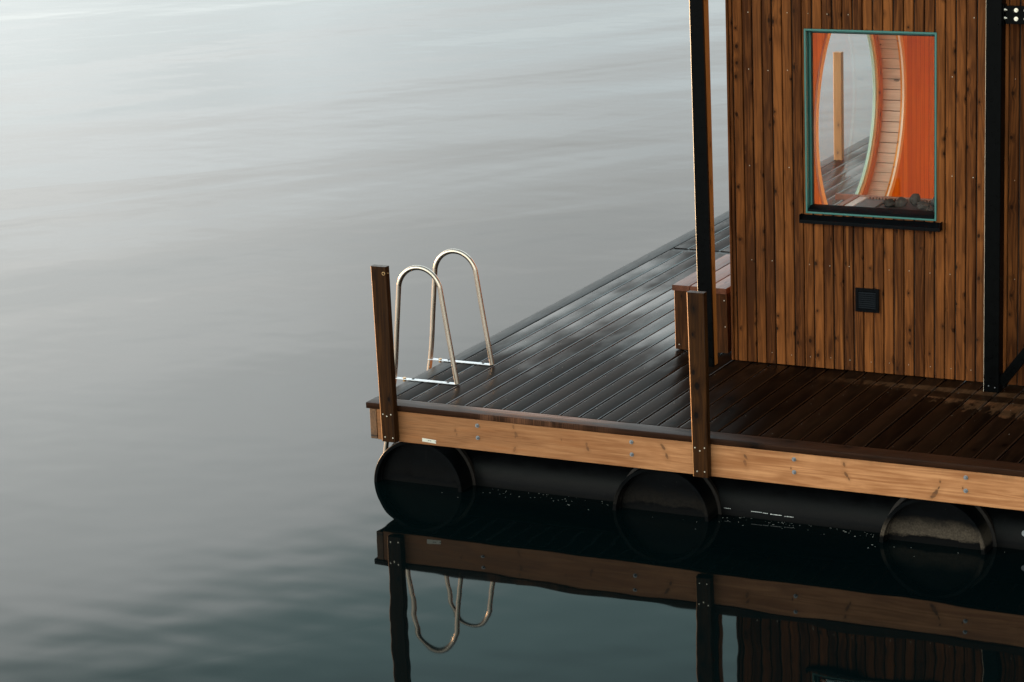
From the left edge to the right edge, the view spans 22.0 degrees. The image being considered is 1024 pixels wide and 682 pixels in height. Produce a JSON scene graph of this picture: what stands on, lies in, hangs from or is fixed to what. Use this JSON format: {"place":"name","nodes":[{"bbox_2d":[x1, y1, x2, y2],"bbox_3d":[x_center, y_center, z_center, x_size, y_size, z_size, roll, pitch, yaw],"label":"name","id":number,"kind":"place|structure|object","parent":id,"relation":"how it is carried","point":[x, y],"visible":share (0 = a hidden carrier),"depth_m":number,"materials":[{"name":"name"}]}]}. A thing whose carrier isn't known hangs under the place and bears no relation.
{"place":"outdoors","nodes":[
{"label":"outdoors","id":0,"kind":"place"},
{"bbox_2d":[0,0,1023,681],"bbox_3d":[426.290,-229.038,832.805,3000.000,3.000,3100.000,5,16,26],"label":"water","id":1,"kind":"structure","parent":0,"point":[212,212],"depth_m":19.23,"materials":[{"name":"grey liquid"}]},
{"bbox_2d":[374,441,475,491],"bbox_3d":[1.676,-0.326,20.212,0.646,0.646,10.000,5,16,26],"label":"float pipe","id":2,"kind":"object","parent":1,"relation":"on","point":[427,464],"visible":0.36,"depth_m":15.92,"materials":[{"name":"black plastic"}]},
{"bbox_2d":[366,136,1023,510],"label":"floating deck","id":3,"kind":"structure","parent":2,"relation":"on","point":[597,372],"depth_m":15.55,"materials":[{"name":"brown wood"}]},
{"bbox_2d":[371,264,398,442],"bbox_3d":[-0.758,0.079,15.681,0.114,1.081,0.050,5,16,26],"label":"wooden post","id":4,"kind":"object","parent":3,"relation":"attached to","point":[381,291],"visible":1,"depth_m":15.66,"materials":[{"name":"brown wood"}]},
{"bbox_2d":[383,249,493,452],"bbox_3d":[-0.509,0.381,16.562,0.671,1.880,0.506,5,16,26],"label":"bathing ladder","id":5,"kind":"object","parent":3,"relation":"attached to","point":[436,283],"visible":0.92,"depth_m":16.44,"materials":[{"name":"metal"}]},
{"bbox_2d":[687,290,710,477],"bbox_3d":[1.049,0.246,14.784,0.110,1.075,0.048,5,16,26],"label":"wooden post","id":6,"kind":"object","parent":3,"relation":"attached to","point":[698,358],"visible":1,"depth_m":14.76,"materials":[{"name":"brown wood"}]},
{"bbox_2d":[672,254,731,352],"bbox_3d":[1.387,-0.247,16.999,0.369,0.421,0.900,5,16,26],"label":"step bench","id":7,"kind":"object","parent":3,"relation":"on","point":[681,288],"visible":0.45,"depth_m":16.64,"materials":[{"name":"red wood"}]},
{"bbox_2d":[689,0,717,366],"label":"steel post","id":8,"kind":"object","parent":3,"relation":"on","point":[702,126],"visible":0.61,"depth_m":16.03,"materials":[{"name":"black metal"}]},
{"bbox_2d":[833,51,843,159],"bbox_3d":[2.801,-1.957,22.570,0.073,1.050,0.060,5,16,26],"label":"wooden post","id":9,"kind":"object","parent":3,"relation":"attached to","point":[838,85],"visible":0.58,"depth_m":22.53,"materials":[{"name":"brown wood"}]},
{"bbox_2d":[725,0,1023,385],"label":"cabin","id":10,"kind":"object","parent":3,"relation":"on","point":[816,280],"visible":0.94,"depth_m":15.89,"materials":[{"name":"brown wood"}]},
{"bbox_2d":[814,33,905,204],"bbox_3d":[2.272,-1.555,17.725,0.197,1.814,1.814,5,16,26],"label":"round window","id":11,"kind":"structure","parent":10,"relation":"in","point":[884,54],"depth_m":18.42,"materials":[{"name":"brown wood"}]},
{"bbox_2d":[799,28,941,231],"bbox_3d":[2.142,-1.265,15.675,0.886,1.177,0.125,5,16,26],"label":"window","id":12,"kind":"structure","parent":10,"relation":"in","point":[813,208],"depth_m":15.78,"materials":[{"name":"teal metal"}]},
{"bbox_2d":[835,193,933,210],"bbox_3d":[2.382,-0.385,16.069,0.955,0.938,0.320,5,16,26],"label":"sauna heater","id":13,"kind":"object","parent":10,"relation":"attached to","point":[874,201],"visible":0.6,"depth_m":16.06,"materials":[{"name":"metal"}]},
{"bbox_2d":[883,198,894,206],"bbox_3d":[2.288,-0.833,15.951,0.066,0.060,0.068,-6,15,-15],"label":"sauna stone","id":14,"kind":"object","parent":13,"relation":"on","point":[890,202],"visible":1,"depth_m":15.93,"materials":[{"name":"grey stone"}]},
{"bbox_2d":[894,197,907,206],"bbox_3d":[2.355,-0.835,15.940,0.081,0.076,0.070,5,16,26],"label":"sauna stone","id":15,"kind":"object","parent":13,"relation":"on","point":[901,201],"visible":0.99,"depth_m":15.92,"materials":[{"name":"grey stone"}]},
{"bbox_2d":[909,193,920,205],"bbox_3d":[2.441,-0.858,15.947,0.068,0.079,0.075,5,16,26],"label":"sauna stone","id":16,"kind":"object","parent":13,"relation":"on","point":[914,199],"visible":1,"depth_m":15.92,"materials":[{"name":"grey stone"}]},
{"bbox_2d":[917,201,929,208],"bbox_3d":[2.481,-0.812,15.861,0.086,0.062,0.078,5,16,26],"label":"sauna stone","id":17,"kind":"object","parent":13,"relation":"on","point":[922,204],"visible":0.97,"depth_m":15.84,"materials":[{"name":"grey stone"}]},
{"bbox_2d":[925,207,933,210],"bbox_3d":[2.509,-0.788,15.781,0.060,0.034,0.056,-11,17,-30],"label":"sauna stone","id":18,"kind":"object","parent":13,"relation":"on","point":[929,209],"visible":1,"depth_m":15.76,"materials":[{"name":"grey stone"}]},
{"bbox_2d":[983,0,1023,392],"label":"steel post","id":19,"kind":"object","parent":3,"relation":"on","point":[1000,14],"visible":1,"depth_m":15.24,"materials":[{"name":"metal"}]},
{"bbox_2d":[613,468,721,521],"bbox_3d":[3.103,-0.198,19.501,0.646,0.646,10.000,5,16,26],"label":"float pipe","id":20,"kind":"object","parent":1,"relation":"on","point":[666,492],"visible":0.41,"depth_m":15.21,"materials":[{"name":"black plastic"}]},
{"bbox_2d":[466,449,1023,549],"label":"cross pipe","id":21,"kind":"object","parent":1,"relation":"on","point":[806,505],"visible":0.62,"depth_m":15.11,"materials":[{"name":"black plastic"}]},
{"bbox_2d":[879,497,996,554],"bbox_3d":[4.557,-0.067,18.778,0.646,0.646,10.000,5,16,26],"label":"float pipe","id":22,"kind":"object","parent":1,"relation":"on","point":[941,523],"visible":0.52,"depth_m":14.48,"materials":[{"name":"black plastic"}]}
]}

